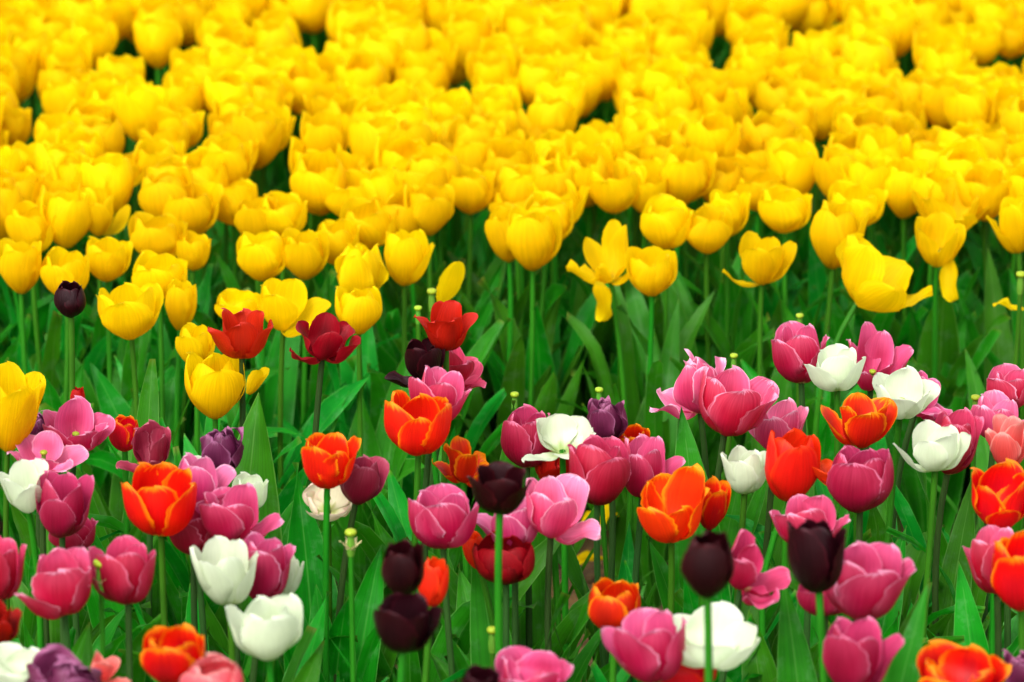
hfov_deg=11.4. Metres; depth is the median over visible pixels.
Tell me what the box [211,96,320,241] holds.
tulip
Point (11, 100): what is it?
tulip
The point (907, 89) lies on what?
tulip
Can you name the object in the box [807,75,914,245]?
tulip
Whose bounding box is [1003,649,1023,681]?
tulip
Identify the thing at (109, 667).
tulip
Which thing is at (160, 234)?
tulip
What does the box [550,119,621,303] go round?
tulip
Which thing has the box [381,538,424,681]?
tulip
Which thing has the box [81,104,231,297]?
tulip
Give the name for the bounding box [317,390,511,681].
tulip
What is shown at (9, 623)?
tulip
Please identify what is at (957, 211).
tulip
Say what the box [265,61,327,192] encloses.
tulip
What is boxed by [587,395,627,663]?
tulip
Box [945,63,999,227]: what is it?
tulip
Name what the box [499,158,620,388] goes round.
tulip
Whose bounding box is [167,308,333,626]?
tulip
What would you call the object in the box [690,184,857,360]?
tulip
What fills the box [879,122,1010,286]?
tulip
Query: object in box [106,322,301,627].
tulip
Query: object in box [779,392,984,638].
tulip
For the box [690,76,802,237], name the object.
tulip
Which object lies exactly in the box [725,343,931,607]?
tulip
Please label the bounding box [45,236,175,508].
tulip
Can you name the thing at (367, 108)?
tulip
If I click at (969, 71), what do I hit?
tulip
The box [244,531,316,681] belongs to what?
tulip
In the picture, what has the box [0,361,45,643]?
tulip
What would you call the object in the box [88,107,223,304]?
tulip
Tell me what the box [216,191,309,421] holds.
tulip
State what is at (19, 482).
tulip
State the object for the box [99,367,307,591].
tulip
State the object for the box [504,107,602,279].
tulip
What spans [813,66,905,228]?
tulip
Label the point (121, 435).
tulip
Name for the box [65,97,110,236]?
tulip
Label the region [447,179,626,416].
tulip
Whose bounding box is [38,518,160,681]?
tulip
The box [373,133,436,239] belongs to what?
tulip
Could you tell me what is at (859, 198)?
tulip
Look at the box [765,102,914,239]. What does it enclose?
tulip
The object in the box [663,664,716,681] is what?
tulip
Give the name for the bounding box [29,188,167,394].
tulip
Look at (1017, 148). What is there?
tulip
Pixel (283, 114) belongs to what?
tulip
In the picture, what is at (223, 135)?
tulip
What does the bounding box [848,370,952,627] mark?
tulip
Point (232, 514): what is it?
tulip
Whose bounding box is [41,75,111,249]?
tulip
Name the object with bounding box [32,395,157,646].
tulip
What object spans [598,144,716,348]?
tulip
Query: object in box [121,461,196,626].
tulip
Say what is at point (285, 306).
tulip
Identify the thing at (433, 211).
tulip
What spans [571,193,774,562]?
tulip
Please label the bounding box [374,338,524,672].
tulip
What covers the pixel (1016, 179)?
tulip
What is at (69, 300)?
tulip
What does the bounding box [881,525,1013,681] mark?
tulip
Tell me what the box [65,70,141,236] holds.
tulip
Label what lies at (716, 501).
tulip
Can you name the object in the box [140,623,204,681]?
tulip
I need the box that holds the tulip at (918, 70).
[910,58,945,227]
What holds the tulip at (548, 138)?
on the ground at (588, 570)
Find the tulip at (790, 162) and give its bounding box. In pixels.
[680,138,840,377]
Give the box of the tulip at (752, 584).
[713,529,790,681]
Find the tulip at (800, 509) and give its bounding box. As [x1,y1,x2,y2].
[742,494,850,681]
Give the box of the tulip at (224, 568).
[142,536,323,681]
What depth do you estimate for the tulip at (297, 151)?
5.75 m
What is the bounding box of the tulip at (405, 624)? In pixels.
[373,592,442,681]
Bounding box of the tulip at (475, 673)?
[461,664,499,681]
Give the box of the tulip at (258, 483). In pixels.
[232,472,357,681]
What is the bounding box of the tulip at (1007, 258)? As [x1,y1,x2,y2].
[961,125,1023,290]
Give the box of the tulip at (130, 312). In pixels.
[38,282,189,542]
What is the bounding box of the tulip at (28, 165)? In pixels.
[0,161,49,344]
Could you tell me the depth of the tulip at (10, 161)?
5.64 m
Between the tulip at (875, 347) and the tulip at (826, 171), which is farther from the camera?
the tulip at (826, 171)
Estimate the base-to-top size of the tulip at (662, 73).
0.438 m
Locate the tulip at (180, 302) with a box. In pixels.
[84,278,303,540]
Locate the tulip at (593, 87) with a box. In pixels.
[558,66,604,238]
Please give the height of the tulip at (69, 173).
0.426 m
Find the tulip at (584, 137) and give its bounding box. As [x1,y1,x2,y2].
[535,126,663,334]
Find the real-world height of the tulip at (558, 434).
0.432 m
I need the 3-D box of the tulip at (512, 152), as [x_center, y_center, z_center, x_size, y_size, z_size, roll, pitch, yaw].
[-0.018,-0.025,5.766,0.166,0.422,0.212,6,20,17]
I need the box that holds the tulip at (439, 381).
[392,365,559,679]
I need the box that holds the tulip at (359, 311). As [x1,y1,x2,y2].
[300,286,461,593]
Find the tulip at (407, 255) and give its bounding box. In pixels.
[346,229,510,440]
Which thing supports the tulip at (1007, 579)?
on the ground at (588, 570)
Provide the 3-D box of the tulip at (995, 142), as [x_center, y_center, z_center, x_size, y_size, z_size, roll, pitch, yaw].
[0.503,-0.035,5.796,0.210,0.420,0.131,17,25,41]
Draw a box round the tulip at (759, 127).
[682,110,805,305]
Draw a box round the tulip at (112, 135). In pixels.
[73,117,133,290]
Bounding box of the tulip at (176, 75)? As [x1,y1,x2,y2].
[142,70,241,236]
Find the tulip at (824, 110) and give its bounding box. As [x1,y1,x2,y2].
[793,81,843,269]
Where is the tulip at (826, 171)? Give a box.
[776,145,916,339]
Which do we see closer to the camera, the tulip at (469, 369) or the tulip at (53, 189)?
the tulip at (469, 369)
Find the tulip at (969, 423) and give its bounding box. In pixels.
[899,407,1016,645]
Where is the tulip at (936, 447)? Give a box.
[838,420,1018,673]
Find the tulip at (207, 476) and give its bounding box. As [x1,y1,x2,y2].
[133,452,236,652]
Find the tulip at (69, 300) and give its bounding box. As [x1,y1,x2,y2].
[0,280,119,556]
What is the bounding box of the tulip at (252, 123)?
[213,106,281,319]
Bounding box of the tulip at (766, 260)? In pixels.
[669,231,832,522]
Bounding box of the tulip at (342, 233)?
[247,218,411,422]
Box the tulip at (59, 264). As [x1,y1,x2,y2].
[0,246,175,506]
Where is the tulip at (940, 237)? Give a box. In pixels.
[829,211,1001,534]
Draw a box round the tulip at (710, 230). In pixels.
[617,203,772,479]
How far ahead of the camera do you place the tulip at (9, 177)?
5.61 m
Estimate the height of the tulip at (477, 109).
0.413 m
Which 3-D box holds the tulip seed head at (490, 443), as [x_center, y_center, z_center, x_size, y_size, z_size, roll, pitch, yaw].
[-0.088,0.137,5.313,0.201,0.405,0.093,0,19,0]
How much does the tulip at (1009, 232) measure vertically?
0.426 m
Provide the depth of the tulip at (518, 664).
4.32 m
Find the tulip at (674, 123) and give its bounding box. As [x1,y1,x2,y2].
[581,113,702,300]
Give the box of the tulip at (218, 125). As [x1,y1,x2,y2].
[207,110,239,272]
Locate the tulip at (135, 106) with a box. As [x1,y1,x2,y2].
[114,80,169,240]
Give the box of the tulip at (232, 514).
[118,482,283,669]
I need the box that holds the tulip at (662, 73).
[591,56,703,228]
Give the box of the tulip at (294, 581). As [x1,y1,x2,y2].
[151,555,388,681]
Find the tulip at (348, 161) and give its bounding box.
[244,150,423,341]
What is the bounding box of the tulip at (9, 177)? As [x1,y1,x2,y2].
[0,165,53,520]
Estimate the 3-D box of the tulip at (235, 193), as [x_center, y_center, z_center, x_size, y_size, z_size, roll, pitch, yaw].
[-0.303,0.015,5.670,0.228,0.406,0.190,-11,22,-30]
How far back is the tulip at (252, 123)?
5.77 m
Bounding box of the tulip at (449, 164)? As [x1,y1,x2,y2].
[373,143,514,325]
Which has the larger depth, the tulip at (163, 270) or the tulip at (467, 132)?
the tulip at (467, 132)
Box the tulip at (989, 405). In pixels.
[912,389,1023,641]
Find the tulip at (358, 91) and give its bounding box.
[344,81,382,98]
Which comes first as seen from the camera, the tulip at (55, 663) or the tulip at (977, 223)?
the tulip at (55, 663)
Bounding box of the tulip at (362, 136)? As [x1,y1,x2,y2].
[314,114,436,296]
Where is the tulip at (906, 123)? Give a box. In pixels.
[868,113,925,291]
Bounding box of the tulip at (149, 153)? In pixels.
[68,139,220,328]
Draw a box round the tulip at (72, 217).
[11,187,119,395]
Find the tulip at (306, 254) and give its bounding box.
[244,228,400,523]
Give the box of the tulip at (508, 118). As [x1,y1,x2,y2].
[435,110,541,271]
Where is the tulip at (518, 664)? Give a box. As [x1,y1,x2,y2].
[495,646,573,681]
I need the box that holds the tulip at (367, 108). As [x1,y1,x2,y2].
[327,95,400,215]
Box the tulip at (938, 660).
[916,639,1011,681]
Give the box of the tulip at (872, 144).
[813,126,991,314]
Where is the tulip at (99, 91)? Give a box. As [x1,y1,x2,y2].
[85,79,125,286]
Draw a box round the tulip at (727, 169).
[699,154,808,347]
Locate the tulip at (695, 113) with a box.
[608,106,703,220]
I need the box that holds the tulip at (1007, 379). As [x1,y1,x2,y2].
[907,363,1023,612]
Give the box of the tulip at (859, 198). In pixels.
[756,180,927,390]
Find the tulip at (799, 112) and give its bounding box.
[732,96,868,285]
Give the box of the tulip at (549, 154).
[450,144,564,326]
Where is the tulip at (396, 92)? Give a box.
[368,79,426,236]
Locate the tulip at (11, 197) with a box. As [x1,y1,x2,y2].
[0,177,83,468]
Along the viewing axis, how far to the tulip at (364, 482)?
4.72 m
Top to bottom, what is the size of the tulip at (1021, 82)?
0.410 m
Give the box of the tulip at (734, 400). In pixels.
[645,363,795,639]
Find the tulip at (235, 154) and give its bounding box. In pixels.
[164,135,252,367]
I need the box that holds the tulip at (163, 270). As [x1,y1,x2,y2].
[93,250,290,478]
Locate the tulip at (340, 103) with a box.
[327,94,432,257]
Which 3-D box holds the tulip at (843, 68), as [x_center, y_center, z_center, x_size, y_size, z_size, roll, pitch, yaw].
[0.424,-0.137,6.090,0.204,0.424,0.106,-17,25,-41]
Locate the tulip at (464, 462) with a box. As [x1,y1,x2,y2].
[418,435,544,650]
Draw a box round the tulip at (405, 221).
[373,185,506,338]
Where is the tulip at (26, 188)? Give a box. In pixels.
[0,169,47,357]
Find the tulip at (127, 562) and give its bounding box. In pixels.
[87,535,155,681]
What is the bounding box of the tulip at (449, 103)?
[424,87,471,120]
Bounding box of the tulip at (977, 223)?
[976,88,1023,237]
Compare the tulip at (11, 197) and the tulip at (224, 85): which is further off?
the tulip at (224, 85)
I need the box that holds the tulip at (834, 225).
[748,200,916,435]
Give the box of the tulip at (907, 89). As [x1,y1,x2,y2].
[879,71,940,255]
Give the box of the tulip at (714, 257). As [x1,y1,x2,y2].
[698,135,812,305]
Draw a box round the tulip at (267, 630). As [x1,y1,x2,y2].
[225,593,302,681]
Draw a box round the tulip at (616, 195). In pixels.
[535,158,702,379]
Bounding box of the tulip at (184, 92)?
[129,77,289,234]
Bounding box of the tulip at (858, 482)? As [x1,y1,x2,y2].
[813,445,964,647]
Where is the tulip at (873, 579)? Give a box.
[825,541,931,681]
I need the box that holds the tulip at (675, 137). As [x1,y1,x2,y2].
[668,121,767,303]
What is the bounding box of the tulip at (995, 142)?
[917,129,1018,484]
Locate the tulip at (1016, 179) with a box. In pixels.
[939,160,1023,346]
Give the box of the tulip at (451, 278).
[337,261,506,499]
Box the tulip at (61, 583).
[13,547,93,670]
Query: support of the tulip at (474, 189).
on the ground at (588, 570)
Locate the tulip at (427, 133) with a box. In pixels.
[378,118,489,289]
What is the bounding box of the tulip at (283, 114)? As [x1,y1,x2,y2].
[229,98,337,270]
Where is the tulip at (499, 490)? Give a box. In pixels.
[466,460,531,657]
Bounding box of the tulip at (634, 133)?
[569,109,703,273]
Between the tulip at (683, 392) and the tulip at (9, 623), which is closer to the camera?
the tulip at (9, 623)
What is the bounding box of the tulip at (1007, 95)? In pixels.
[983,81,1023,244]
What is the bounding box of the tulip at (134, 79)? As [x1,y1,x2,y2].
[81,73,151,283]
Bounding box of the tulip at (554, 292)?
[451,185,615,369]
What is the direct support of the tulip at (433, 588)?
on the ground at (588, 570)
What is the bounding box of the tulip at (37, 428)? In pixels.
[28,412,87,645]
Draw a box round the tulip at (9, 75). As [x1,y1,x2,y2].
[0,56,19,98]
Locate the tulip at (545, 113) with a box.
[527,94,579,132]
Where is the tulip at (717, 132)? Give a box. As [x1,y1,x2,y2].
[673,110,807,305]
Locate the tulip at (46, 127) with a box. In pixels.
[33,112,129,289]
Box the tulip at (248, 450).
[118,392,282,659]
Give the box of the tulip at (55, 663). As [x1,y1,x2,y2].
[24,644,101,681]
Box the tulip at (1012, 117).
[960,96,1023,273]
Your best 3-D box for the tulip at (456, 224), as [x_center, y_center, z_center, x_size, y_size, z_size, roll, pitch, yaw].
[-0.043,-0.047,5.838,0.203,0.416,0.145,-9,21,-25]
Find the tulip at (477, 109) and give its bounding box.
[459,92,506,275]
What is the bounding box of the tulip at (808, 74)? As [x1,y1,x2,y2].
[788,60,843,224]
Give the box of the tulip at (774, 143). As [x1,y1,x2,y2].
[718,126,841,326]
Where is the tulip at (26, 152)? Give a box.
[10,140,84,254]
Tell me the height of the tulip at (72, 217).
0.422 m
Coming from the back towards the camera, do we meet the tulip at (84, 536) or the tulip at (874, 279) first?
the tulip at (874, 279)
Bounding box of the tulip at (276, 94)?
[248,71,314,220]
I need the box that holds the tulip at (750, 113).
[740,101,753,129]
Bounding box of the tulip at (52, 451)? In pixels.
[7,430,150,647]
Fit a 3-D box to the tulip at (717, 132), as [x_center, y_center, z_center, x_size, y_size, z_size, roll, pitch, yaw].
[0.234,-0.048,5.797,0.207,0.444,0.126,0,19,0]
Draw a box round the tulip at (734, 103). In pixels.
[698,85,755,260]
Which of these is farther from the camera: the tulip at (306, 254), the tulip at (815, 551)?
the tulip at (306, 254)
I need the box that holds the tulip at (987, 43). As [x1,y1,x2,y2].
[926,19,1002,129]
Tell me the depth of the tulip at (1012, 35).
6.20 m
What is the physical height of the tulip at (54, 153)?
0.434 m
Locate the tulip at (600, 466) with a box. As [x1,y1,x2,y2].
[551,434,630,681]
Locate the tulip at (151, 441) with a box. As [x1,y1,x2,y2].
[86,419,219,681]
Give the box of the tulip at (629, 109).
[619,98,696,267]
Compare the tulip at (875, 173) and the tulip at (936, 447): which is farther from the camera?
the tulip at (875, 173)
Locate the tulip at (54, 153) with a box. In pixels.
[0,140,93,325]
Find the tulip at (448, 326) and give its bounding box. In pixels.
[366,300,477,574]
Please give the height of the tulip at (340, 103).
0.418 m
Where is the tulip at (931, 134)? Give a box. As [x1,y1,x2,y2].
[899,125,962,312]
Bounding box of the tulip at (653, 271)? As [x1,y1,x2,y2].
[555,246,698,607]
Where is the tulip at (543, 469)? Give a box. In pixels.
[534,450,661,626]
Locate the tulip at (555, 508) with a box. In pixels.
[526,473,600,678]
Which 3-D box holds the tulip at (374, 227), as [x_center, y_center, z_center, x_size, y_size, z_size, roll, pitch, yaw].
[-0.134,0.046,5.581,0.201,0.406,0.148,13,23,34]
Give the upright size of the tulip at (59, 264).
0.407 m
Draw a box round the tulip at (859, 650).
[822,579,929,681]
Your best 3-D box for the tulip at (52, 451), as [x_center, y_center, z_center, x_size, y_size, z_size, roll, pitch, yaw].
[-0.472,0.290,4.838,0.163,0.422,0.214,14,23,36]
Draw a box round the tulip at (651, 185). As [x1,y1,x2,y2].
[561,157,671,363]
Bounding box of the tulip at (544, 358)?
[466,192,621,410]
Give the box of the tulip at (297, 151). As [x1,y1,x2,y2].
[238,136,341,234]
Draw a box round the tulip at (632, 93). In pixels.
[618,82,645,240]
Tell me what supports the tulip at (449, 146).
on the ground at (588, 570)
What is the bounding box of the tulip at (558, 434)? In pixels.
[521,414,595,681]
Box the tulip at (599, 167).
[525,143,645,507]
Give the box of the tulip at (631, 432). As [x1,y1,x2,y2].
[578,423,677,680]
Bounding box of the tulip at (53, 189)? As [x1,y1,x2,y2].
[32,179,111,361]
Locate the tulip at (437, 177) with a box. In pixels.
[383,156,516,335]
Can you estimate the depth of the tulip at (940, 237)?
5.49 m
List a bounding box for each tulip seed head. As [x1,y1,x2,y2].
[93,559,104,658]
[339,528,486,681]
[370,288,502,508]
[411,305,492,572]
[487,626,629,681]
[510,391,626,631]
[546,387,656,665]
[722,353,756,543]
[751,313,807,525]
[894,394,1023,603]
[926,271,1023,532]
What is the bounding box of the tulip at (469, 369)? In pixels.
[322,347,486,662]
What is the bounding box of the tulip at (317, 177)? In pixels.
[250,149,346,379]
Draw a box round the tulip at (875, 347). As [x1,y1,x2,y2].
[815,322,944,544]
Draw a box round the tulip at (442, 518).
[330,483,573,681]
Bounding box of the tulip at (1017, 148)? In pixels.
[994,140,1023,277]
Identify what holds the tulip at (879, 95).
on the ground at (588, 570)
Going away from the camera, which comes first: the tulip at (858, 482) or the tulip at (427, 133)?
the tulip at (858, 482)
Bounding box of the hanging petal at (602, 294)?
[593,281,611,321]
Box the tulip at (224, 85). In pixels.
[204,69,252,112]
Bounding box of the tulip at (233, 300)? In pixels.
[181,288,367,487]
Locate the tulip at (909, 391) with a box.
[769,365,952,639]
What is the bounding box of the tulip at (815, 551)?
[786,519,846,681]
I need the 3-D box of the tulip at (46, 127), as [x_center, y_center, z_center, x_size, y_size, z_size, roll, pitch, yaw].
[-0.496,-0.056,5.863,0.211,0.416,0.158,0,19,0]
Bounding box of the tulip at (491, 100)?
[474,84,569,258]
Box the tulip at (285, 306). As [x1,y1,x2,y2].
[219,278,348,494]
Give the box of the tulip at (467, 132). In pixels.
[447,116,506,285]
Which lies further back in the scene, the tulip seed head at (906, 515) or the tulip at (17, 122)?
the tulip at (17, 122)
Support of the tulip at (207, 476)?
on the ground at (588, 570)
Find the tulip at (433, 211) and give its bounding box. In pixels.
[375,183,502,437]
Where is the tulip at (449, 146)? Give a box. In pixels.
[441,140,529,300]
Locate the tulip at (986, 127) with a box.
[960,100,1003,270]
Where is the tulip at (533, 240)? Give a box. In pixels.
[410,205,587,480]
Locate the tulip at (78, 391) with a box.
[9,387,178,606]
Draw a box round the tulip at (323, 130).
[229,109,350,299]
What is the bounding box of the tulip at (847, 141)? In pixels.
[801,129,916,279]
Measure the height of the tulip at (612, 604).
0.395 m
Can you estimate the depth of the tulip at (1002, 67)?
6.00 m
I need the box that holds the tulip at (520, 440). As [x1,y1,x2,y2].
[406,400,644,658]
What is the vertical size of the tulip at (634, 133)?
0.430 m
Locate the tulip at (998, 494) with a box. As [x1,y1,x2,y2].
[954,458,1023,655]
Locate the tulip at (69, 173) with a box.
[3,154,135,346]
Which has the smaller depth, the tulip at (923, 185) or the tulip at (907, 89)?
the tulip at (923, 185)
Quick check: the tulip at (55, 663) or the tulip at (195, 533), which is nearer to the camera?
the tulip at (55, 663)
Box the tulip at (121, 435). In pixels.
[68,359,160,630]
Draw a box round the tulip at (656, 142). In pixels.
[619,129,768,326]
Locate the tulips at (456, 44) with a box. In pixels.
[0,0,1023,471]
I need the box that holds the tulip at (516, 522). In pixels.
[438,497,618,681]
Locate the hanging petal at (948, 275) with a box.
[939,259,957,301]
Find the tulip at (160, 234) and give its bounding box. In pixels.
[81,211,222,442]
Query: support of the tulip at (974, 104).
on the ground at (588, 570)
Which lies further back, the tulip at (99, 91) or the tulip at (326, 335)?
the tulip at (99, 91)
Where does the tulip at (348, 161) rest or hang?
on the ground at (588, 570)
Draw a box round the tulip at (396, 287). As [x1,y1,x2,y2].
[354,156,483,342]
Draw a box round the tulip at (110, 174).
[76,153,228,355]
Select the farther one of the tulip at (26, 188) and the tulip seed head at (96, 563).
the tulip at (26, 188)
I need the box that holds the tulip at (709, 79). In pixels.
[677,67,774,236]
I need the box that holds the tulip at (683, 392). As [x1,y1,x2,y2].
[614,349,766,607]
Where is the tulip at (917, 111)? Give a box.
[878,98,996,243]
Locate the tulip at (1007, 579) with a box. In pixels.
[991,530,1023,654]
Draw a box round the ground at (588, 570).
[0,485,979,681]
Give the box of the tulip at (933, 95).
[906,73,1003,283]
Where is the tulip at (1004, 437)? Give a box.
[886,414,1023,681]
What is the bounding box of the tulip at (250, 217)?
[193,196,335,407]
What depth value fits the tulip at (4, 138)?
5.81 m
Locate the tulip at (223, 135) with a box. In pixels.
[218,132,258,289]
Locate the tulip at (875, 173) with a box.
[833,153,938,346]
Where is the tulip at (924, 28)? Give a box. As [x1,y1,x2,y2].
[915,22,979,58]
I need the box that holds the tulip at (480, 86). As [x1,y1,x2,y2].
[471,71,518,94]
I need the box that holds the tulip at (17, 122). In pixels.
[2,105,90,250]
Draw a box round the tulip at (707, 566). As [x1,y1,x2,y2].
[681,529,734,681]
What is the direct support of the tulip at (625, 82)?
on the ground at (588, 570)
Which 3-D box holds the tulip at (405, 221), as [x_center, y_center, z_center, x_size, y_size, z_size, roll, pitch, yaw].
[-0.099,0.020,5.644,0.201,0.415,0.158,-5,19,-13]
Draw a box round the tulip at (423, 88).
[407,79,446,233]
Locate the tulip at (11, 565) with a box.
[0,536,90,661]
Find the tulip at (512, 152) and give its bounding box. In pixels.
[442,138,582,301]
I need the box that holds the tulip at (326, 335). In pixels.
[289,312,386,589]
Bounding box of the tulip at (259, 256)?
[214,230,353,477]
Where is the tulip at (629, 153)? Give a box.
[538,143,697,323]
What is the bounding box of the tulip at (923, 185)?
[896,168,1000,381]
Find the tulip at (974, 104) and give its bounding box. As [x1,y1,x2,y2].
[917,85,1003,254]
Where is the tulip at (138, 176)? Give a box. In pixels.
[39,152,187,300]
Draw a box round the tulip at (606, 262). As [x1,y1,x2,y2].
[566,219,715,581]
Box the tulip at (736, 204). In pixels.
[645,189,846,445]
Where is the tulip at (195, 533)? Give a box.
[169,510,325,681]
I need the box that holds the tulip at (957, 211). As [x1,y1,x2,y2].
[841,177,1010,424]
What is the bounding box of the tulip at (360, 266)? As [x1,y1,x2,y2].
[273,242,410,439]
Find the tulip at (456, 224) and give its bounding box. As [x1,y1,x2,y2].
[451,126,577,282]
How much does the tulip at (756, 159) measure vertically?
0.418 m
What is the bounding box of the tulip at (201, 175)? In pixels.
[180,146,246,366]
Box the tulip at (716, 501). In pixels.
[637,476,776,681]
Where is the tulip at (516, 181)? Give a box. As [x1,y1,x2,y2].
[420,162,577,433]
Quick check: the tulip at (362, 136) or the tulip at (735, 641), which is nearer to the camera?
the tulip at (735, 641)
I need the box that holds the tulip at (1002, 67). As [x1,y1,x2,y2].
[914,62,1021,244]
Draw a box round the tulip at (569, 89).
[535,77,612,232]
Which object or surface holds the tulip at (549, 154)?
on the ground at (588, 570)
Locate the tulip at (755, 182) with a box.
[682,167,859,368]
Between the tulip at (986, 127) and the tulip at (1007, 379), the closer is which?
the tulip at (1007, 379)
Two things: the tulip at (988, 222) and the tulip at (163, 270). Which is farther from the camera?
the tulip at (988, 222)
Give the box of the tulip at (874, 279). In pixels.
[740,233,932,495]
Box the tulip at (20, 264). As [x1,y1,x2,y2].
[0,238,83,587]
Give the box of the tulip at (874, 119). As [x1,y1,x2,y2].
[839,107,916,263]
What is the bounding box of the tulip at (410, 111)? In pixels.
[385,101,431,121]
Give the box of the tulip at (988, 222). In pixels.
[939,148,1006,302]
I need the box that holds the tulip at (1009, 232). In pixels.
[905,193,1023,529]
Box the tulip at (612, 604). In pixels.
[588,577,640,681]
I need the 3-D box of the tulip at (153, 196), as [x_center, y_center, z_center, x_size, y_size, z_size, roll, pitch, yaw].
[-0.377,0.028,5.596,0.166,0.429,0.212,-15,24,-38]
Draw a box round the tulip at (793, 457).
[740,427,851,681]
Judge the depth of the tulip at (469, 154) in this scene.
5.71 m
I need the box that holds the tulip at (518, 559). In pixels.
[431,531,590,681]
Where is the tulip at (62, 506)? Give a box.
[21,470,157,658]
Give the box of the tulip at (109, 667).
[91,650,130,681]
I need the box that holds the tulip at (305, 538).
[264,462,356,681]
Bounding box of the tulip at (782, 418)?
[749,397,871,667]
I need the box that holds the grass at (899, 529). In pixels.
[1,420,978,665]
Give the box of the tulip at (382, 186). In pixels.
[329,168,436,362]
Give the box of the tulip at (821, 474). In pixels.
[674,459,832,666]
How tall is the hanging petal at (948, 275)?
0.044 m
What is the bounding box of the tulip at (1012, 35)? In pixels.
[993,17,1023,66]
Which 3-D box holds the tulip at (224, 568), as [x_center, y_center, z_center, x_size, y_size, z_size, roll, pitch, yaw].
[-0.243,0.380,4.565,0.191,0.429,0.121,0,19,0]
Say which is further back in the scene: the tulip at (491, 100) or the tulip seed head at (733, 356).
the tulip at (491, 100)
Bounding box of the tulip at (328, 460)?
[219,432,382,681]
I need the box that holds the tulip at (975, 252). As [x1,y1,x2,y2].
[963,152,1023,325]
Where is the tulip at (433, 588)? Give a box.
[418,556,448,681]
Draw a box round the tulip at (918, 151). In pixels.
[885,142,1022,318]
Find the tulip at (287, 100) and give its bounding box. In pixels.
[245,81,292,196]
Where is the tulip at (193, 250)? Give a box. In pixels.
[104,230,210,457]
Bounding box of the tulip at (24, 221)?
[0,200,115,404]
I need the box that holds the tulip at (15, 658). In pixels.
[0,642,39,681]
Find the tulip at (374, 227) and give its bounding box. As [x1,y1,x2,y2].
[312,197,401,370]
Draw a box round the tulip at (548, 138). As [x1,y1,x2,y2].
[530,129,574,283]
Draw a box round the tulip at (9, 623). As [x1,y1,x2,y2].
[0,599,20,642]
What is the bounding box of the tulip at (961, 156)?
[907,136,1009,500]
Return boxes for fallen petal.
[577,551,602,563]
[582,504,618,526]
[993,297,1023,310]
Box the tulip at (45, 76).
[37,61,83,98]
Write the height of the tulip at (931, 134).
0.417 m
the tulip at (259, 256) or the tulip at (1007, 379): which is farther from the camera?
the tulip at (259, 256)
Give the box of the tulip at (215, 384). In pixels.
[88,351,322,625]
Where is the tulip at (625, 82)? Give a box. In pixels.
[575,63,644,238]
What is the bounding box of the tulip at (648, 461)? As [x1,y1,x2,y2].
[609,433,685,681]
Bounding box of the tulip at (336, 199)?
[285,169,465,334]
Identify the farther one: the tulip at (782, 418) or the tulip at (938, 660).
the tulip at (782, 418)
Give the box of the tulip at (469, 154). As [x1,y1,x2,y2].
[432,130,572,323]
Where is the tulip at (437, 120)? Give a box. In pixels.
[429,112,468,275]
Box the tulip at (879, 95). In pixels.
[852,83,974,240]
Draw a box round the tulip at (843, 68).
[833,57,879,83]
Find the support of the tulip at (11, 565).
on the ground at (588, 570)
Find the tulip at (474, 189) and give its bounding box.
[388,164,539,511]
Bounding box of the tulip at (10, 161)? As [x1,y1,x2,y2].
[0,146,42,306]
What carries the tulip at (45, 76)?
on the ground at (588, 570)
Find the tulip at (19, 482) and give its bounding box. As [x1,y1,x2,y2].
[0,459,156,653]
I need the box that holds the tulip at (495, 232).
[385,206,595,535]
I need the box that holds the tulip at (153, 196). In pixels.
[81,166,219,416]
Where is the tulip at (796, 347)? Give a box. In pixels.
[721,321,853,555]
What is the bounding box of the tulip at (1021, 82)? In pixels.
[1011,74,1023,85]
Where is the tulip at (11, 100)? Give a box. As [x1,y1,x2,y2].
[0,82,18,107]
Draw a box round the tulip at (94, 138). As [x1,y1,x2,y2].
[44,127,139,290]
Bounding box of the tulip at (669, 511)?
[590,463,796,681]
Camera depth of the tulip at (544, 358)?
5.56 m
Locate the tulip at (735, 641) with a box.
[672,601,759,669]
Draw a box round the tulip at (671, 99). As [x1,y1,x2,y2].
[602,78,755,252]
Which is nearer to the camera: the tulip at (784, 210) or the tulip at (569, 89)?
the tulip at (784, 210)
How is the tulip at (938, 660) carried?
on the ground at (588, 570)
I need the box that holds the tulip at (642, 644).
[601,607,687,681]
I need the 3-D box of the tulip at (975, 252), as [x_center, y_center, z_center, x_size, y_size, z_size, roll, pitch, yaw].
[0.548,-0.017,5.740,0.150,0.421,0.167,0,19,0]
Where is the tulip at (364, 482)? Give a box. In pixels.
[253,454,416,681]
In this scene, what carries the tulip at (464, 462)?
on the ground at (588, 570)
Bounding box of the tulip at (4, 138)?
[0,130,8,146]
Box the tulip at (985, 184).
[953,159,1010,522]
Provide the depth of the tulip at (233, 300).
5.29 m
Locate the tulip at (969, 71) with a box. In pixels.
[961,67,1005,86]
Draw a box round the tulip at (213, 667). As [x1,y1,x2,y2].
[179,653,243,681]
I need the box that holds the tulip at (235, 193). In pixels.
[163,177,326,369]
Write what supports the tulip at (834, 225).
on the ground at (588, 570)
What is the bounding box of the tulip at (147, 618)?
[140,455,200,626]
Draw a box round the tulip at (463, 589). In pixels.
[456,531,588,661]
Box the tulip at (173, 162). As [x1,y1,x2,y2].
[42,154,223,332]
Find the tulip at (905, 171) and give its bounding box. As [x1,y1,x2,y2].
[841,156,998,494]
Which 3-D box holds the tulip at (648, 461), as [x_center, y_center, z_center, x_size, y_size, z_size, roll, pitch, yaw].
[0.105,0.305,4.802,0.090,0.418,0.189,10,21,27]
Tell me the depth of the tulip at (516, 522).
4.74 m
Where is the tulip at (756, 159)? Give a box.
[709,135,841,308]
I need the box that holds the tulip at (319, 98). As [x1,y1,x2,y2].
[302,80,348,277]
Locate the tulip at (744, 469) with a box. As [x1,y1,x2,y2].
[680,445,765,681]
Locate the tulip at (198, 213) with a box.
[82,182,245,366]

